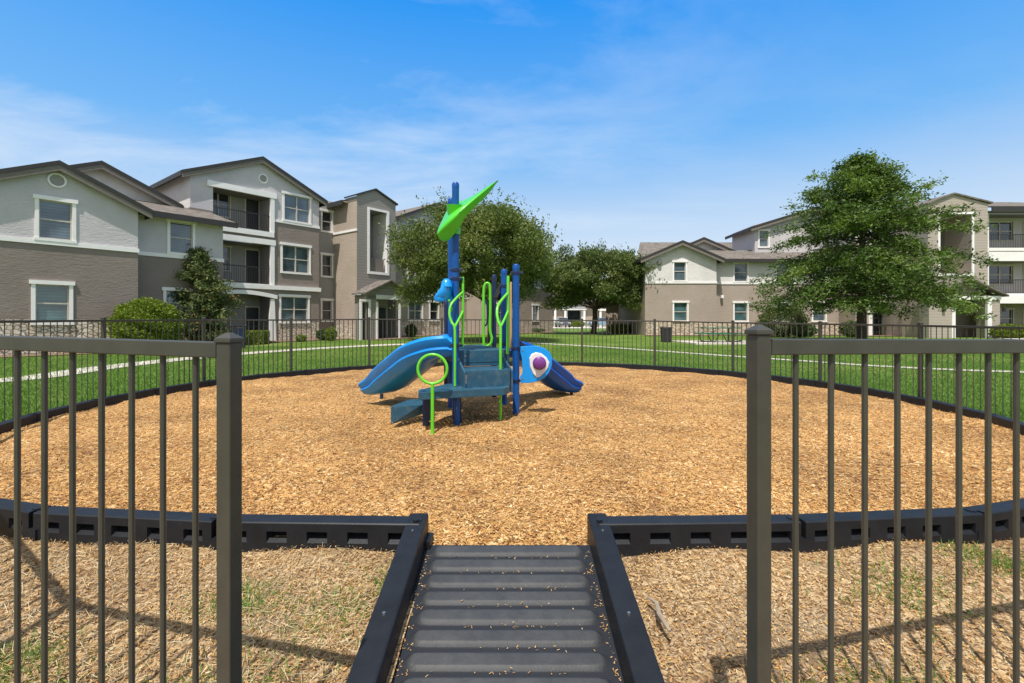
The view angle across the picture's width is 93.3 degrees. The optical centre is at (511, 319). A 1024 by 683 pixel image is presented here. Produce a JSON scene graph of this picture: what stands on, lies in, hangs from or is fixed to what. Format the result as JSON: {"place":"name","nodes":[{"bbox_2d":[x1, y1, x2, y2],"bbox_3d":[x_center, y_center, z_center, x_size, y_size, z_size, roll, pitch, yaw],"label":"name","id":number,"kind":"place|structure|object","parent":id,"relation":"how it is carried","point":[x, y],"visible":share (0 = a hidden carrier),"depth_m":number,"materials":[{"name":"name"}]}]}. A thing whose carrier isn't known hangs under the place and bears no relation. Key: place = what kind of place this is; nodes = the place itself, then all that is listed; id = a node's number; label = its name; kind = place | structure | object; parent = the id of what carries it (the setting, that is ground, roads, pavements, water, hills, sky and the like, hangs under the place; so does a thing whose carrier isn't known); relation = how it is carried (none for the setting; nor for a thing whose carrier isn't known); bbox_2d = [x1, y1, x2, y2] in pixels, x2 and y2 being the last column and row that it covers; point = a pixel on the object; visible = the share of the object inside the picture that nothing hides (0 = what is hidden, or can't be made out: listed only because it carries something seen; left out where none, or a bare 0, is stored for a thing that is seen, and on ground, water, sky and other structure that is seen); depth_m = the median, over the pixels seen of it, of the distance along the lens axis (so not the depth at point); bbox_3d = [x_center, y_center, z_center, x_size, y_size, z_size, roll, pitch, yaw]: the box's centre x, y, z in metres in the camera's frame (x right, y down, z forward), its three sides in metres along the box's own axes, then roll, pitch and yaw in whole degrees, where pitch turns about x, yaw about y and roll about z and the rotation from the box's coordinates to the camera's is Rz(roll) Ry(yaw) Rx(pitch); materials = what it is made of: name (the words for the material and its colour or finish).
{"place":"outdoors","nodes":[
{"label":"outdoors","id":0,"kind":"place"},
{"bbox_2d":[236,328,245,347],"bbox_3d":[-12.048,0.802,21.500,0.300,0.930,0.300,0,0,0],"label":"utility box","id":1,"kind":"object","parent":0,"point":[241,332],"visible":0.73,"depth_m":21.37,"materials":[{"name":"blue metal"}]},
{"bbox_2d":[0,365,1023,557],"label":"mulch ground","id":2,"kind":"structure","parent":0,"point":[587,373],"depth_m":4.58,"materials":[{"name":"brown wood"}]},
{"bbox_2d":[358,180,583,433],"bbox_3d":[-0.307,-0.147,7.205,3.455,3.335,2.762,0,0,-30],"label":"play structure","id":3,"kind":"object","parent":2,"relation":"on","point":[403,366],"visible":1,"depth_m":6.26,"materials":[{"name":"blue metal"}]},
{"bbox_2d":[0,535,1023,682],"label":"worn ground","id":4,"kind":"structure","parent":0,"point":[708,649],"depth_m":2.23,"materials":[{"name":"brown wood"}]},
{"bbox_2d":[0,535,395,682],"bbox_3d":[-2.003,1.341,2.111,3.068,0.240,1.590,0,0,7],"label":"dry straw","id":5,"kind":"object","parent":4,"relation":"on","point":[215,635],"visible":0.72,"depth_m":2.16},
{"bbox_2d":[346,513,664,682],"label":"access ramp","id":6,"kind":"structure","parent":4,"relation":"on","point":[447,644],"depth_m":2.15,"materials":[{"name":"rubber"}]},
{"bbox_2d":[394,551,620,680],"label":"wood chips","id":7,"kind":"object","parent":6,"relation":"on","point":[507,623],"visible":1,"depth_m":2.13,"materials":[{"name":"brown wood"}]},
{"bbox_2d":[647,596,670,631],"bbox_3d":[0.646,1.287,2.135,0.039,0.037,0.233,0,0,0],"label":"wood chunk","id":8,"kind":"object","parent":4,"relation":"on","point":[659,614],"visible":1,"depth_m":2.10,"materials":[{"name":"beige wood"}]},
{"bbox_2d":[0,328,1023,421],"bbox_3d":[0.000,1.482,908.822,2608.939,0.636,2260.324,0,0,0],"label":"lawn","id":9,"kind":"structure","parent":0,"point":[556,335],"depth_m":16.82,"materials":[{"name":"green plant"}]},
{"bbox_2d":[0,353,92,356],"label":"flower bed","id":10,"kind":"object","parent":9,"relation":"on","point":[40,354],"visible":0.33,"depth_m":17.09,"materials":[{"name":"plant"}]},
{"bbox_2d":[106,296,185,339],"bbox_3d":[-14.577,0.190,19.308,2.638,2.304,2.446,0,0,0],"label":"round bush","id":11,"kind":"object","parent":9,"relation":"on","point":[142,308],"visible":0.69,"depth_m":18.69,"materials":[{"name":"green plant"}]},
{"bbox_2d":[0,344,403,381],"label":"footpath","id":12,"kind":"structure","parent":9,"relation":"on","point":[96,367],"depth_m":13.95,"materials":[{"name":"concrete"}]},
{"bbox_2d":[172,244,246,340],"bbox_3d":[-14.150,-1.088,22.231,3.643,4.855,3.062,0,0,31],"label":"pine shrub","id":13,"kind":"object","parent":9,"relation":"on","point":[199,264],"visible":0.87,"depth_m":21.79,"materials":[{"name":"green plant"}]},
{"bbox_2d":[245,330,269,344],"bbox_3d":[-12.870,0.876,24.502,0.969,0.782,0.831,0,0,0],"label":"boxwood","id":14,"kind":"object","parent":9,"relation":"on","point":[260,337],"visible":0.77,"depth_m":24.20,"materials":[{"name":"green plant"}]},
{"bbox_2d":[0,156,551,354],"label":"apartment building","id":15,"kind":"structure","parent":9,"relation":"on","point":[95,240],"depth_m":24.95,"materials":[{"name":"white paint"}]},
{"bbox_2d":[29,280,74,324],"bbox_3d":[-16.846,-0.630,17.737,0.827,1.620,1.032,0,0,0],"label":"window","id":16,"kind":"structure","parent":15,"relation":"in","point":[54,300],"depth_m":17.78,"materials":[{"name":"grey glass"}]},
{"bbox_2d":[33,194,77,243],"bbox_3d":[-16.793,-3.700,17.806,0.824,1.640,1.029,0,0,0],"label":"window","id":17,"kind":"structure","parent":15,"relation":"in","point":[54,221],"depth_m":17.84,"materials":[{"name":"glass"}]},
{"bbox_2d":[162,287,192,315],"bbox_3d":[-14.910,-0.630,21.556,0.794,1.620,0.990,0,0,0],"label":"window","id":18,"kind":"structure","parent":15,"relation":"in","point":[167,295],"depth_m":21.45,"materials":[{"name":"white paint"}]},
{"bbox_2d":[166,218,196,255],"bbox_3d":[-14.815,-3.700,21.679,0.802,1.600,1.000,0,0,0],"label":"window","id":19,"kind":"structure","parent":15,"relation":"in","point":[179,235],"depth_m":21.72,"materials":[{"name":"glass"}]},
{"bbox_2d":[278,294,310,322],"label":"window","id":20,"kind":"structure","parent":15,"relation":"in","point":[294,306],"depth_m":28.66,"materials":[{"name":"grey glass"}]},
{"bbox_2d":[280,242,311,274],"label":"window","id":21,"kind":"structure","parent":15,"relation":"in","point":[293,257],"depth_m":28.73,"materials":[{"name":"glass"}]},
{"bbox_2d":[282,190,311,224],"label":"window","id":22,"kind":"structure","parent":15,"relation":"in","point":[295,208],"depth_m":28.78,"materials":[{"name":"glass"}]},
{"bbox_2d":[320,208,333,233],"bbox_3d":[-12.002,-6.419,31.383,0.679,1.491,0.840,0,0,0],"label":"window","id":23,"kind":"structure","parent":15,"relation":"in","point":[326,218],"depth_m":31.42,"materials":[{"name":"white paint"}]},
{"bbox_2d":[320,252,333,277],"bbox_3d":[-12.002,-3.550,31.383,0.679,1.588,0.840,0,0,0],"label":"window","id":24,"kind":"structure","parent":15,"relation":"in","point":[326,259],"depth_m":31.47,"materials":[{"name":"white paint"}]},
{"bbox_2d":[320,298,333,321],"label":"window","id":25,"kind":"structure","parent":15,"relation":"in","point":[326,305],"depth_m":31.42,"materials":[{"name":"grey glass"}]},
{"bbox_2d":[358,303,363,339],"bbox_3d":[-9.145,0.150,29.442,0.050,2.400,0.497,0,0,38],"label":"door","id":26,"kind":"structure","parent":15,"relation":"in","point":[358,303],"depth_m":29.45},
{"bbox_2d":[378,308,385,337],"bbox_3d":[-8.498,0.275,31.558,0.050,2.150,0.600,0,0,38],"label":"door","id":27,"kind":"structure","parent":15,"relation":"in","point":[381,311],"depth_m":31.57,"materials":[{"name":"black glass"}]},
{"bbox_2d":[406,218,423,239],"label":"window","id":28,"kind":"structure","parent":15,"relation":"in","point":[406,218],"depth_m":35.92,"materials":[{"name":"white paint"}]},
{"bbox_2d":[407,300,423,320],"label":"window","id":29,"kind":"structure","parent":15,"relation":"in","point":[413,311],"depth_m":36.02,"materials":[{"name":"grey glass"}]},
{"bbox_2d":[429,300,439,320],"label":"window","id":30,"kind":"structure","parent":15,"relation":"in","point":[432,315],"depth_m":37.59,"materials":[{"name":"glass"}]},
{"bbox_2d":[497,303,500,321],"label":"window","id":31,"kind":"structure","parent":15,"relation":"in","point":[499,312],"depth_m":40.06,"materials":[{"name":"grey glass"}]},
{"bbox_2d":[532,304,538,321],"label":"window","id":32,"kind":"structure","parent":15,"relation":"in","point":[534,306],"depth_m":44.06,"materials":[{"name":"grey glass"}]},
{"bbox_2d":[245,338,349,342],"bbox_3d":[-12.856,1.174,27.538,1.600,0.033,7.900,0,0,38],"label":"flower bed","id":33,"kind":"object","parent":9,"relation":"on","point":[295,340],"visible":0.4,"depth_m":27.70,"materials":[{"name":"soil"}]},
{"bbox_2d":[295,334,305,341],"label":"shrub","id":34,"kind":"object","parent":9,"relation":"on","point":[299,337],"visible":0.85,"depth_m":26.86,"materials":[{"name":"green plant"}]},
{"bbox_2d":[315,329,326,339],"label":"shrub","id":35,"kind":"object","parent":9,"relation":"on","point":[318,335],"visible":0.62,"depth_m":28.52,"materials":[{"name":"green plant"}]},
{"bbox_2d":[324,326,337,340],"bbox_3d":[-10.492,0.793,28.012,0.786,0.913,0.716,0,0,0],"label":"shrub","id":36,"kind":"object","parent":9,"relation":"on","point":[328,333],"visible":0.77,"depth_m":27.86,"materials":[{"name":"green plant"}]},
{"bbox_2d":[371,337,405,339],"bbox_3d":[-7.913,1.167,30.671,2.000,0.027,3.100,0,0,38],"label":"flower bed","id":37,"kind":"object","parent":9,"relation":"on","point":[389,338],"visible":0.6,"depth_m":30.54,"materials":[{"name":"soil"}]},
{"bbox_2d":[405,323,416,336],"bbox_3d":[-6.872,0.713,33.014,0.919,1.020,0.699,0,0,0],"label":"shrub","id":38,"kind":"object","parent":9,"relation":"on","point":[409,327],"visible":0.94,"depth_m":32.84,"materials":[{"name":"green plant"}]},
{"bbox_2d":[396,333,468,336],"bbox_3d":[-5.740,1.135,36.762,1.600,0.021,8.200,0,0,38],"label":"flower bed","id":39,"kind":"object","parent":9,"relation":"on","point":[426,335],"visible":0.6,"depth_m":35.43,"materials":[{"name":"soil"}]},
{"bbox_2d":[375,186,569,341],"bbox_3d":[-1.948,-3.257,26.832,10.870,9.140,9.778,0,0,-16],"label":"oak tree","id":40,"kind":"object","parent":9,"relation":"on","point":[509,234],"visible":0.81,"depth_m":25.52,"materials":[{"name":"green plant"}]},
{"bbox_2d":[0,317,1023,682],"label":"metal fence","id":41,"kind":"object","parent":9,"relation":"on","point":[762,347],"visible":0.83,"depth_m":1.37,"materials":[{"name":"grey metal"}]},
{"bbox_2d":[0,361,1023,556],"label":"border edging","id":42,"kind":"object","parent":9,"relation":"on","point":[637,535],"visible":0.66,"depth_m":2.75,"materials":[{"name":"black plastic"}]},
{"bbox_2d":[533,328,546,331],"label":"shrub","id":43,"kind":"object","parent":9,"relation":"on","point":[534,329],"visible":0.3,"depth_m":43.77,"materials":[{"name":"green plant"}]},
{"bbox_2d":[571,321,585,326],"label":"shrub","id":44,"kind":"object","parent":9,"relation":"on","point":[577,323],"visible":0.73,"depth_m":77.58,"materials":[{"name":"green plant"}]},
{"bbox_2d":[552,290,605,326],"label":"clubhouse","id":45,"kind":"structure","parent":9,"relation":"on","point":[578,312],"depth_m":84.00,"materials":[{"name":"beige paint"}]},
{"bbox_2d":[567,310,579,326],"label":"dark windows","id":46,"kind":"structure","parent":45,"relation":"in","point":[571,314],"depth_m":85.39,"materials":[{"name":"black glass"}]},
{"bbox_2d":[572,333,626,333],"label":"flower bed","id":47,"kind":"object","parent":9,"relation":"on","point":[600,333],"visible":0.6,"depth_m":40.48,"materials":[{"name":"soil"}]},
{"bbox_2d":[535,238,675,333],"bbox_3d":[6.937,-2.796,40.205,11.682,8.189,10.181,0,0,0],"label":"oak tree","id":48,"kind":"object","parent":9,"relation":"on","point":[584,272],"visible":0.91,"depth_m":37.52,"materials":[{"name":"green plant"}]},
{"bbox_2d":[608,323,629,332],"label":"shrub","id":49,"kind":"object","parent":9,"relation":"on","point":[616,327],"visible":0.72,"depth_m":40.70,"materials":[{"name":"green plant"}]},
{"bbox_2d":[628,322,631,332],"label":"shrub","id":50,"kind":"object","parent":9,"relation":"on","point":[630,327],"visible":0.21,"depth_m":40.36,"materials":[{"name":"green plant"}]},
{"bbox_2d":[660,327,672,341],"bbox_3d":[8.550,0.805,26.800,0.700,0.830,0.700,0,0,0],"label":"litter bin","id":51,"kind":"object","parent":9,"relation":"on","point":[663,331],"visible":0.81,"depth_m":26.55,"materials":[{"name":"black metal"}]},
{"bbox_2d":[672,341,745,344],"bbox_3d":[11.800,1.235,26.000,5.600,0.130,3.200,0,0,0],"label":"concrete pad","id":52,"kind":"object","parent":9,"relation":"on","point":[710,343],"visible":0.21,"depth_m":25.15,"materials":[{"name":"grey concrete"}]},
{"bbox_2d":[694,327,745,341],"bbox_3d":[11.150,0.786,25.800,2.600,0.772,1.760,0,0,0],"label":"picnic table","id":53,"kind":"object","parent":52,"relation":"on","point":[719,333],"visible":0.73,"depth_m":25.68,"materials":[{"name":"green metal"}]},
{"bbox_2d":[527,342,1023,372],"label":"footpath","id":54,"kind":"structure","parent":9,"relation":"on","point":[771,358],"depth_m":16.57,"materials":[{"name":"concrete"}]},
{"bbox_2d":[756,305,810,336],"bbox_3d":[18.520,0.071,33.023,3.716,2.293,2.222,0,0,0],"label":"shrub","id":55,"kind":"object","parent":9,"relation":"on","point":[800,318],"visible":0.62,"depth_m":32.43,"materials":[{"name":"green plant"}]},
{"bbox_2d":[792,325,817,336],"bbox_3d":[20.178,0.693,33.511,2.003,1.033,1.567,0,0,0],"label":"shrub","id":56,"kind":"object","parent":9,"relation":"on","point":[811,331],"visible":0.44,"depth_m":33.06,"materials":[{"name":"green plant"}]},
{"bbox_2d":[606,192,1023,337],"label":"apartment building","id":57,"kind":"structure","parent":9,"relation":"on","point":[711,282],"depth_m":36.50,"materials":[{"name":"white paint"}]},
{"bbox_2d":[672,260,687,281],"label":"window","id":58,"kind":"structure","parent":57,"relation":"in","point":[678,266],"depth_m":36.59,"materials":[{"name":"white paint"}]},
{"bbox_2d":[672,301,689,320],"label":"window","id":59,"kind":"structure","parent":57,"relation":"in","point":[680,309],"depth_m":36.59,"materials":[{"name":"glass"}]},
{"bbox_2d":[732,262,749,282],"bbox_3d":[17.643,-3.680,37.312,1.296,1.600,0.175,0,0,0],"label":"window","id":60,"kind":"structure","parent":57,"relation":"in","point":[740,269],"depth_m":37.39,"materials":[{"name":"white paint"}]},
{"bbox_2d":[732,301,749,321],"bbox_3d":[17.643,-0.645,37.312,1.296,1.610,0.175,0,0,0],"label":"window","id":61,"kind":"structure","parent":57,"relation":"in","point":[740,312],"depth_m":37.39,"materials":[{"name":"glass"}]},
{"bbox_2d":[757,229,770,247],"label":"window","id":62,"kind":"structure","parent":57,"relation":"in","point":[763,242],"depth_m":38.65,"materials":[{"name":"white paint"}]},
{"bbox_2d":[774,262,790,280],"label":"window","id":63,"kind":"structure","parent":57,"relation":"in","point":[774,262],"depth_m":37.39,"materials":[{"name":"grey glass"}]},
{"bbox_2d":[811,301,826,321],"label":"window","id":64,"kind":"structure","parent":57,"relation":"in","point":[820,317],"depth_m":37.35,"materials":[{"name":"white paint"}]},
{"bbox_2d":[838,320,856,336],"bbox_3d":[22.853,0.597,32.511,1.788,1.222,1.327,0,0,0],"label":"shrub","id":65,"kind":"object","parent":9,"relation":"on","point":[844,329],"visible":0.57,"depth_m":32.28,"materials":[{"name":"green plant"}]},
{"bbox_2d":[744,148,998,338],"bbox_3d":[18.143,-3.842,25.570,11.118,10.284,10.871,0,0,33],"label":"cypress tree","id":66,"kind":"object","parent":9,"relation":"on","point":[869,180],"visible":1,"depth_m":24.06,"materials":[{"name":"green plant"}]},
{"bbox_2d":[988,323,1023,337],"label":"shrub","id":67,"kind":"object","parent":9,"relation":"on","point":[1015,334],"visible":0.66,"depth_m":30.22,"materials":[{"name":"green plant"}]},
{"bbox_2d":[0,0,1023,294],"label":"sky","id":68,"kind":"structure","parent":0,"point":[629,123],"materials":[{"name":"blue"}]},
{"bbox_2d":[552,327,605,327],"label":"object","id":69,"kind":"structure","parent":0,"point":[576,327],"depth_m":72.87,"materials":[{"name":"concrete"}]},
{"bbox_2d":[555,318,570,326],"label":"parked car","id":70,"kind":"object","parent":69,"relation":"on","point":[558,323],"visible":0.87,"depth_m":74.44,"materials":[{"name":"paint"}]},
{"bbox_2d":[587,318,605,326],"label":"parked car","id":71,"kind":"object","parent":69,"relation":"on","point":[590,323],"visible":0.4,"depth_m":75.15,"materials":[{"name":"white metal"}]},
{"bbox_2d":[872,326,881,332],"bbox_3d":[27.548,0.850,36.468,0.500,0.980,0.576,0,0,0],"label":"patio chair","id":72,"kind":"object","parent":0,"point":[875,329],"visible":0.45,"depth_m":36.65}
]}

